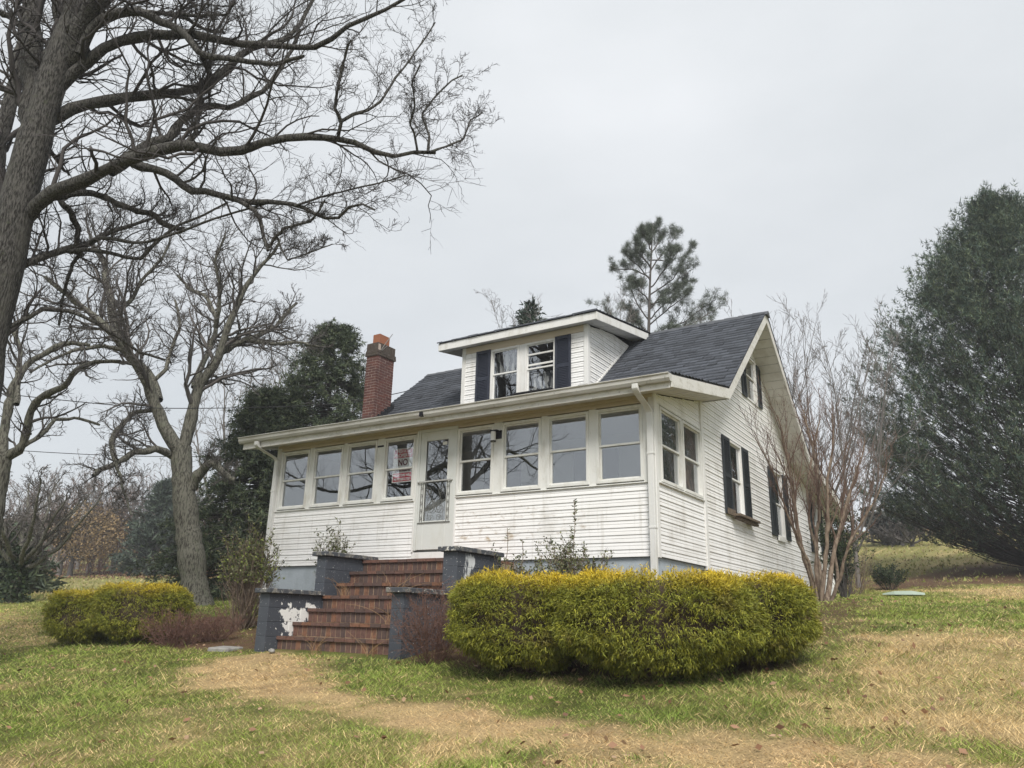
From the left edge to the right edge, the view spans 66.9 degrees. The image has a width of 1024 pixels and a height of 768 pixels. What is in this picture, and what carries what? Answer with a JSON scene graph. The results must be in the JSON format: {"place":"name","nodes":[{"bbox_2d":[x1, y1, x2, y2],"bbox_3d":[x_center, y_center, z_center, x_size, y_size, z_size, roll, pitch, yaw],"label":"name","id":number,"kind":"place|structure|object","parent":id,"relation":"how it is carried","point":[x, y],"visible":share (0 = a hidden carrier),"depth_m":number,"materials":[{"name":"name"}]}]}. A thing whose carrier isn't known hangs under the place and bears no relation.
{"place":"outdoors","nodes":[
{"label":"outdoors","id":0,"kind":"place"},
{"bbox_2d":[29,451,199,456],"bbox_3d":[-12.312,2.211,27.211,11.515,1.454,0.646,12,-20,-30],"label":"power cable","id":1,"kind":"object","parent":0,"point":[108,455],"visible":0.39,"depth_m":25.94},
{"bbox_2d":[0,529,1023,767],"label":"ground","id":2,"kind":"structure","parent":0,"point":[240,640],"depth_m":6.70,"materials":[{"name":"green plant"}]},
{"bbox_2d":[0,518,67,592],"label":"pine tree","id":3,"kind":"object","parent":2,"relation":"on","point":[41,581],"visible":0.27,"depth_m":30.60,"materials":[{"name":"green plant"}]},
{"bbox_2d":[4,471,63,529],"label":"bare tree","id":4,"kind":"object","parent":2,"relation":"on","point":[45,503],"visible":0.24,"depth_m":46.86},
{"bbox_2d":[4,515,73,564],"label":"house","id":5,"kind":"structure","parent":2,"relation":"on","point":[52,545],"depth_m":76.17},
{"bbox_2d":[4,466,101,528],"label":"bare tree","id":6,"kind":"object","parent":2,"relation":"on","point":[11,510],"visible":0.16,"depth_m":67.25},
{"bbox_2d":[0,452,116,602],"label":"bare tree","id":7,"kind":"object","parent":2,"relation":"on","point":[20,559],"visible":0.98,"depth_m":24.03,"materials":[{"name":"brown plant"}]},
{"bbox_2d":[6,478,110,550],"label":"bare tree","id":8,"kind":"object","parent":2,"relation":"on","point":[45,497],"visible":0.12,"depth_m":69.67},
{"bbox_2d":[8,470,138,575],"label":"bare tree","id":9,"kind":"object","parent":2,"relation":"on","point":[59,557],"visible":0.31,"depth_m":58.89,"materials":[{"name":"brown plant"}]},
{"bbox_2d":[39,587,108,645],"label":"golden shrub","id":10,"kind":"object","parent":2,"relation":"on","point":[66,616],"visible":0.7,"depth_m":12.42,"materials":[{"name":"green plant"}]},
{"bbox_2d":[8,479,140,573],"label":"bare tree","id":11,"kind":"object","parent":2,"relation":"on","point":[17,491],"visible":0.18,"depth_m":60.35,"materials":[{"name":"brown plant"}]},
{"bbox_2d":[0,295,152,535],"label":"bare tree","id":12,"kind":"object","parent":2,"relation":"on","point":[12,394],"visible":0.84,"depth_m":16.00,"materials":[{"name":"brown plant"}]},
{"bbox_2d":[43,497,130,576],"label":"bare tree","id":13,"kind":"object","parent":2,"relation":"on","point":[79,540],"visible":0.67,"depth_m":57.48,"materials":[{"name":"brown plant"}]},
{"bbox_2d":[30,462,156,569],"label":"bare tree","id":14,"kind":"object","parent":2,"relation":"on","point":[77,564],"visible":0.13,"depth_m":69.38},
{"bbox_2d":[63,465,142,566],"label":"bare tree","id":15,"kind":"object","parent":2,"relation":"on","point":[98,492],"visible":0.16,"depth_m":69.54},
{"bbox_2d":[76,454,156,573],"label":"bare tree","id":16,"kind":"object","parent":2,"relation":"on","point":[111,571],"visible":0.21,"depth_m":60.19,"materials":[{"name":"brown plant"}]},
{"bbox_2d":[49,562,221,579],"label":"leaf litter","id":17,"kind":"object","parent":2,"relation":"on","point":[99,575],"visible":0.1,"depth_m":56.87,"materials":[{"name":"brown plant"}]},
{"bbox_2d":[79,455,194,571],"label":"bare tree","id":18,"kind":"object","parent":2,"relation":"on","point":[110,473],"visible":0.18,"depth_m":59.82,"materials":[{"name":"brown plant"}]},
{"bbox_2d":[103,474,176,575],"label":"pine tree","id":19,"kind":"object","parent":2,"relation":"on","point":[161,505],"visible":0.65,"depth_m":55.11,"materials":[{"name":"green plant"}]},
{"bbox_2d":[84,581,198,643],"bbox_3d":[-5.978,3.728,12.584,1.645,1.096,1.426,1,-17,3],"label":"golden shrub","id":20,"kind":"object","parent":2,"relation":"on","point":[121,610],"visible":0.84,"depth_m":12.16,"materials":[{"name":"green plant"}]},
{"bbox_2d":[45,508,248,574],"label":"thicket","id":21,"kind":"object","parent":2,"relation":"on","point":[102,560],"visible":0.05,"depth_m":61.79,"materials":[{"name":"brown plant"}]},
{"bbox_2d":[85,463,211,556],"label":"bare tree","id":22,"kind":"object","parent":2,"relation":"on","point":[137,501],"visible":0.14,"depth_m":60.08,"materials":[{"name":"brown plant"}]},
{"bbox_2d":[124,458,217,551],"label":"bare tree","id":23,"kind":"object","parent":2,"relation":"on","point":[151,488],"visible":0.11,"depth_m":62.64,"materials":[{"name":"brown plant"}]},
{"bbox_2d":[14,196,335,606],"bbox_3d":[-9.381,-0.324,21.458,9.003,12.898,5.520,3,-17,-5],"label":"bare tree","id":24,"kind":"object","parent":2,"relation":"on","point":[191,553],"visible":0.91,"depth_m":21.04,"materials":[{"name":"brown plant"}]},
{"bbox_2d":[131,605,223,647],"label":"barberry bush","id":25,"kind":"object","parent":2,"relation":"on","point":[179,626],"visible":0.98,"depth_m":11.65,"materials":[{"name":"brown plant"}]},
{"bbox_2d":[118,471,246,528],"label":"bare tree","id":26,"kind":"object","parent":2,"relation":"on","point":[141,491],"visible":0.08,"depth_m":60.68,"materials":[{"name":"brown plant"}]},
{"bbox_2d":[153,457,247,533],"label":"bare tree","id":27,"kind":"object","parent":2,"relation":"on","point":[169,477],"visible":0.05,"depth_m":59.63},
{"bbox_2d":[124,382,307,600],"bbox_3d":[-7.973,3.634,24.160,6.562,7.513,6.406,-9,-20,31],"label":"spruce tree","id":28,"kind":"object","parent":2,"relation":"on","point":[215,511],"visible":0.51,"depth_m":23.17,"materials":[{"name":"green plant"}]},
{"bbox_2d":[183,605,248,641],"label":"barberry bush","id":29,"kind":"object","parent":2,"relation":"on","point":[216,634],"visible":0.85,"depth_m":11.93,"materials":[{"name":"brown plant"}]},
{"bbox_2d":[208,646,242,651],"bbox_3d":[-4.062,3.769,10.972,0.426,0.098,0.291,-8,-20,29],"label":"stepping stone","id":30,"kind":"object","parent":2,"relation":"on","point":[224,649],"visible":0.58,"depth_m":10.89,"materials":[{"name":"grey stone"}]},
{"bbox_2d":[171,316,294,587],"bbox_3d":[-11.400,3.054,34.171,6.913,12.350,6.203,-9,-20,31],"label":"bare tree","id":31,"kind":"object","parent":2,"relation":"on","point":[222,425],"visible":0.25,"depth_m":34.18,"materials":[{"name":"brown plant"}]},
{"bbox_2d":[212,511,286,629],"bbox_3d":[-4.523,3.219,13.385,1.191,2.067,1.281,-2,-18,11],"label":"privet bush","id":32,"kind":"object","parent":2,"relation":"on","point":[253,578],"visible":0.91,"depth_m":13.23,"materials":[{"name":"green plant"}]},
{"bbox_2d":[0,0,503,399],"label":"bare tree","id":33,"kind":"object","parent":2,"relation":"on","point":[41,79],"visible":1,"depth_m":11.90,"materials":[{"name":"grey plant"}]},
{"bbox_2d":[166,317,367,596],"bbox_3d":[-6.047,2.649,25.352,9.007,10.080,8.990,-9,-20,31],"label":"spruce tree","id":34,"kind":"object","parent":2,"relation":"on","point":[304,389],"visible":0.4,"depth_m":25.45,"materials":[{"name":"green plant"}]},
{"bbox_2d":[252,315,366,419],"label":"bare tree","id":35,"kind":"object","parent":2,"relation":"on","point":[276,371],"visible":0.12,"depth_m":31.01,"materials":[{"name":"brown plant"}]},
{"bbox_2d":[300,633,329,654],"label":"dry weed","id":36,"kind":"object","parent":2,"relation":"on","point":[315,645],"visible":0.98,"depth_m":10.08,"materials":[{"name":"brown plant"}]},
{"bbox_2d":[306,517,355,589],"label":"privet bush","id":37,"kind":"object","parent":2,"relation":"on","point":[334,546],"visible":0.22,"depth_m":13.21,"materials":[{"name":"green plant"}]},
{"bbox_2d":[347,629,388,656],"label":"dry weed","id":38,"kind":"object","parent":2,"relation":"on","point":[374,647],"visible":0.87,"depth_m":9.71,"materials":[{"name":"brown plant"}]},
{"bbox_2d":[254,546,513,659],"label":"brick stairs","id":39,"kind":"structure","parent":2,"relation":"on","point":[286,617],"depth_m":10.90,"materials":[{"name":"brick"}]},
{"bbox_2d":[327,577,356,594],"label":"dry weed","id":40,"kind":"object","parent":39,"relation":"on","point":[342,587],"visible":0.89,"depth_m":11.52,"materials":[{"name":"brown plant"}]},
{"bbox_2d":[349,604,390,623],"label":"dry weed","id":41,"kind":"object","parent":39,"relation":"on","point":[377,613],"visible":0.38,"depth_m":10.17,"materials":[{"name":"brown plant"}]},
{"bbox_2d":[379,568,426,594],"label":"dry weed","id":42,"kind":"object","parent":39,"relation":"on","point":[401,582],"visible":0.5,"depth_m":10.97,"materials":[{"name":"brown plant"}]},
{"bbox_2d":[384,577,459,664],"bbox_3d":[-0.909,2.817,9.080,1.088,1.112,1.160,-9,-20,31],"label":"barberry bush","id":43,"kind":"object","parent":2,"relation":"on","point":[438,644],"visible":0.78,"depth_m":8.96,"materials":[{"name":"brown plant"}]},
{"bbox_2d":[504,528,509,569],"bbox_3d":[-0.077,2.869,11.445,0.093,1.467,0.097,12,-20,-31],"label":"young privet","id":44,"kind":"object","parent":2,"relation":"on","point":[507,546],"visible":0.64,"depth_m":11.57,"materials":[{"name":"beige plant"}]},
{"bbox_2d":[0,597,1023,767],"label":"fallen leaves","id":45,"kind":"object","parent":2,"relation":"on","point":[612,744],"visible":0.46,"depth_m":6.39,"materials":[{"name":"brown plant"}]},
{"bbox_2d":[443,564,583,673],"bbox_3d":[0.166,2.560,8.336,1.857,1.197,1.761,2,-17,-2],"label":"golden shrub","id":46,"kind":"object","parent":2,"relation":"on","point":[506,618],"visible":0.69,"depth_m":7.75,"materials":[{"name":"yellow plant"}]},
{"bbox_2d":[491,542,554,581],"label":"bush","id":47,"kind":"object","parent":2,"relation":"on","point":[520,568],"visible":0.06,"depth_m":11.08,"materials":[{"name":"green plant"}]},
{"bbox_2d":[28,525,1020,599],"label":"field grass","id":48,"kind":"structure","parent":2,"relation":"on","point":[123,578],"depth_m":39.89,"materials":[{"name":"green plant"}]},
{"bbox_2d":[510,297,547,325],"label":"pine tree","id":49,"kind":"object","parent":2,"relation":"on","point":[525,317],"visible":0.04,"depth_m":28.84,"materials":[{"name":"green plant"}]},
{"bbox_2d":[238,308,849,594],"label":"house","id":50,"kind":"structure","parent":2,"relation":"on","point":[639,445],"depth_m":14.22,"materials":[{"name":"white wood"}]},
{"bbox_2d":[3,391,405,408],"bbox_3d":[-8.113,0.335,20.837,12.047,0.783,1.377,2,-17,-4],"label":"power cable","id":51,"kind":"object","parent":50,"relation":"attached to","point":[212,408],"visible":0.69,"depth_m":20.98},
{"bbox_2d":[276,449,310,510],"bbox_3d":[-4.304,1.906,15.351,0.790,1.155,0.090,-9,-20,31],"label":"window","id":52,"kind":"structure","parent":50,"relation":"in","point":[282,481],"depth_m":15.41,"materials":[{"name":"white wood"}]},
{"bbox_2d":[308,445,343,507],"bbox_3d":[-3.541,1.778,14.882,0.800,1.155,0.090,-9,-20,31],"label":"window","id":53,"kind":"structure","parent":50,"relation":"in","point":[316,451],"depth_m":14.94,"materials":[{"name":"white wood"}]},
{"bbox_2d":[342,440,377,504],"bbox_3d":[-2.803,1.655,14.428,0.770,1.155,0.090,-9,-20,31],"label":"window","id":54,"kind":"structure","parent":50,"relation":"in","point":[345,501],"depth_m":14.47,"materials":[{"name":"white wood"}]},
{"bbox_2d":[380,435,415,501],"bbox_3d":[-2.027,1.525,13.951,0.750,1.155,0.090,-9,-20,31],"label":"window","id":55,"kind":"structure","parent":50,"relation":"in","point":[383,498],"depth_m":13.99,"materials":[{"name":"white wood"}]},
{"bbox_2d":[392,447,412,482],"bbox_3d":[-1.973,1.467,13.992,0.475,0.624,0.008,-9,-20,31],"label":"warning sign","id":56,"kind":"object","parent":50,"relation":"attached to","point":[402,457],"visible":1,"depth_m":13.99,"materials":[{"name":"white paper"}]},
{"bbox_2d":[412,426,457,550],"bbox_3d":[-1.317,1.790,13.356,0.850,2.110,0.083,-9,-20,31],"label":"storm door","id":57,"kind":"structure","parent":50,"relation":"in","point":[427,535],"depth_m":13.30,"materials":[{"name":"paint"}]},
{"bbox_2d":[455,424,493,495],"bbox_3d":[-0.609,1.288,13.078,0.745,1.155,0.090,-9,-20,31],"label":"window","id":58,"kind":"structure","parent":50,"relation":"in","point":[458,492],"depth_m":13.12,"materials":[{"name":"white wood"}]},
{"bbox_2d":[483,457,520,493],"bbox_3d":[-0.205,2.399,14.902,0.850,1.990,0.029,-9,-20,31],"label":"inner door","id":59,"kind":"structure","parent":50,"relation":"in","point":[513,479],"depth_m":14.99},
{"bbox_2d":[490,345,518,398],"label":"window","id":60,"kind":"structure","parent":50,"relation":"in","point":[504,370],"depth_m":16.83,"materials":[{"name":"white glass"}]},
{"bbox_2d":[500,418,540,492],"bbox_3d":[0.161,1.159,12.605,0.760,1.155,0.090,-9,-20,31],"label":"window","id":61,"kind":"structure","parent":50,"relation":"in","point":[503,475],"depth_m":12.63,"materials":[{"name":"white wood"}]},
{"bbox_2d":[524,338,554,390],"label":"window","id":62,"kind":"structure","parent":50,"relation":"in","point":[539,370],"depth_m":16.30,"materials":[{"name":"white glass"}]},
{"bbox_2d":[546,411,588,488],"bbox_3d":[0.888,1.038,12.157,0.745,1.155,0.090,-9,-20,31],"label":"window","id":63,"kind":"structure","parent":50,"relation":"in","point":[549,473],"depth_m":12.18,"materials":[{"name":"white wood"}]},
{"bbox_2d":[596,404,643,484],"bbox_3d":[1.632,0.914,11.699,0.770,1.155,0.090,-9,-20,31],"label":"window","id":64,"kind":"structure","parent":50,"relation":"in","point":[599,475],"depth_m":11.71,"materials":[{"name":"white wood"}]},
{"bbox_2d":[659,406,683,490],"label":"window","id":65,"kind":"structure","parent":50,"relation":"in","point":[678,424],"depth_m":12.14,"materials":[{"name":"white wood"}]},
{"bbox_2d":[682,420,703,498],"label":"window","id":66,"kind":"structure","parent":50,"relation":"in","point":[698,462],"depth_m":12.87,"materials":[{"name":"white wood"}]},
{"bbox_2d":[730,440,744,517],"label":"window","id":67,"kind":"structure","parent":50,"relation":"in","point":[735,450],"depth_m":14.90,"materials":[{"name":"white wood"}]},
{"bbox_2d":[746,358,757,407],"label":"window","id":68,"kind":"structure","parent":50,"relation":"in","point":[752,397],"depth_m":16.80,"materials":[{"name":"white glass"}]},
{"bbox_2d":[774,470,786,539],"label":"window","id":69,"kind":"structure","parent":50,"relation":"in","point":[780,511],"depth_m":17.24,"materials":[{"name":"white wood"}]},
{"bbox_2d":[812,497,821,554],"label":"window","id":70,"kind":"structure","parent":50,"relation":"in","point":[816,512],"depth_m":20.21,"materials":[{"name":"white glass"}]},
{"bbox_2d":[473,266,649,328],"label":"bare tree","id":71,"kind":"object","parent":2,"relation":"on","point":[627,314],"visible":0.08,"depth_m":27.30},
{"bbox_2d":[531,525,613,576],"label":"leafy bush","id":72,"kind":"object","parent":2,"relation":"on","point":[566,564],"visible":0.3,"depth_m":10.72,"materials":[{"name":"green plant"}]},
{"bbox_2d":[570,499,576,566],"bbox_3d":[0.863,2.510,10.778,0.114,1.834,0.111,4,-17,-7],"label":"young privet","id":73,"kind":"object","parent":2,"relation":"on","point":[574,513],"visible":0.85,"depth_m":10.95,"materials":[{"name":"green plant"}]},
{"bbox_2d":[583,214,728,331],"bbox_3d":[6.043,-0.080,31.372,6.319,16.086,3.979,3,-17,-6],"label":"pine tree","id":74,"kind":"object","parent":2,"relation":"on","point":[647,232],"visible":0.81,"depth_m":32.48,"materials":[{"name":"green plant"}]},
{"bbox_2d":[547,562,771,682],"bbox_3d":[1.440,2.371,7.637,2.193,1.183,1.871,-2,-17,10],"label":"golden shrub","id":75,"kind":"object","parent":2,"relation":"on","point":[691,624],"visible":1,"depth_m":7.02,"materials":[{"name":"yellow plant"}]},
{"bbox_2d":[679,290,827,425],"bbox_3d":[9.360,1.895,29.957,5.334,11.758,6.474,11,-20,-29],"label":"bare tree","id":76,"kind":"object","parent":2,"relation":"on","point":[791,343],"visible":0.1,"depth_m":29.85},
{"bbox_2d":[702,567,825,669],"bbox_3d":[2.478,2.451,8.104,1.444,1.053,1.658,-1,-17,6],"label":"golden shrub","id":77,"kind":"object","parent":2,"relation":"on","point":[790,600],"visible":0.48,"depth_m":7.53,"materials":[{"name":"yellow plant"}]},
{"bbox_2d":[692,292,914,498],"bbox_3d":[10.785,2.034,27.626,6.778,10.363,7.133,-9,-20,31],"label":"bare tree","id":78,"kind":"object","parent":2,"relation":"on","point":[856,399],"visible":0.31,"depth_m":26.85,"materials":[{"name":"brown plant"}]},
{"bbox_2d":[738,366,897,601],"bbox_3d":[6.051,1.876,15.790,2.680,5.069,4.375,-41,-45,65],"label":"crape myrtle","id":79,"kind":"object","parent":2,"relation":"on","point":[818,581],"visible":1,"depth_m":15.15,"materials":[{"name":"beige plant"}]},
{"bbox_2d":[807,494,874,597],"bbox_3d":[7.809,3.830,18.441,1.288,2.552,1.312,9,-19,-22],"label":"bare shrub","id":80,"kind":"object","parent":2,"relation":"on","point":[841,547],"visible":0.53,"depth_m":18.29,"materials":[{"name":"brown plant"}]},
{"bbox_2d":[842,544,877,593],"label":"bare shrub","id":81,"kind":"object","parent":2,"relation":"on","point":[862,574],"visible":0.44,"depth_m":21.49,"materials":[{"name":"beige plant"}]},
{"bbox_2d":[785,314,937,586],"bbox_3d":[10.932,1.970,25.474,4.910,9.523,6.074,10,-19,-26],"label":"bare tree","id":82,"kind":"object","parent":2,"relation":"on","point":[879,453],"visible":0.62,"depth_m":24.94,"materials":[{"name":"brown plant"}]},
{"bbox_2d":[848,522,908,545],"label":"bare tree","id":83,"kind":"object","parent":2,"relation":"on","point":[872,541],"visible":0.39,"depth_m":50.73,"materials":[{"name":"plant"}]},
{"bbox_2d":[854,502,921,544],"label":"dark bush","id":84,"kind":"object","parent":2,"relation":"on","point":[882,522],"visible":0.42,"depth_m":50.84,"materials":[{"name":"green plant"}]},
{"bbox_2d":[868,559,909,589],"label":"evergreen shrub","id":85,"kind":"object","parent":2,"relation":"on","point":[884,577],"visible":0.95,"depth_m":22.59,"materials":[{"name":"green plant"}]},
{"bbox_2d":[864,519,917,545],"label":"bare tree","id":86,"kind":"object","parent":2,"relation":"on","point":[891,531],"visible":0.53,"depth_m":49.49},
{"bbox_2d":[882,591,924,594],"bbox_3d":[10.329,5.508,20.420,1.000,0.100,0.360,-9,-20,31],"label":"pale cover","id":87,"kind":"object","parent":2,"relation":"on","point":[904,593],"visible":1,"depth_m":20.29,"materials":[{"name":"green plastic"}]},
{"bbox_2d":[877,522,931,546],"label":"bare tree","id":88,"kind":"object","parent":2,"relation":"on","point":[898,540],"visible":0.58,"depth_m":48.21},
{"bbox_2d":[827,179,1023,567],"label":"cypress tree","id":89,"kind":"object","parent":2,"relation":"on","point":[993,226],"visible":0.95,"depth_m":29.46,"materials":[{"name":"green plant"}]},
{"bbox_2d":[0,0,1023,545],"label":"sky","id":90,"kind":"structure","parent":0,"point":[806,148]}
]}

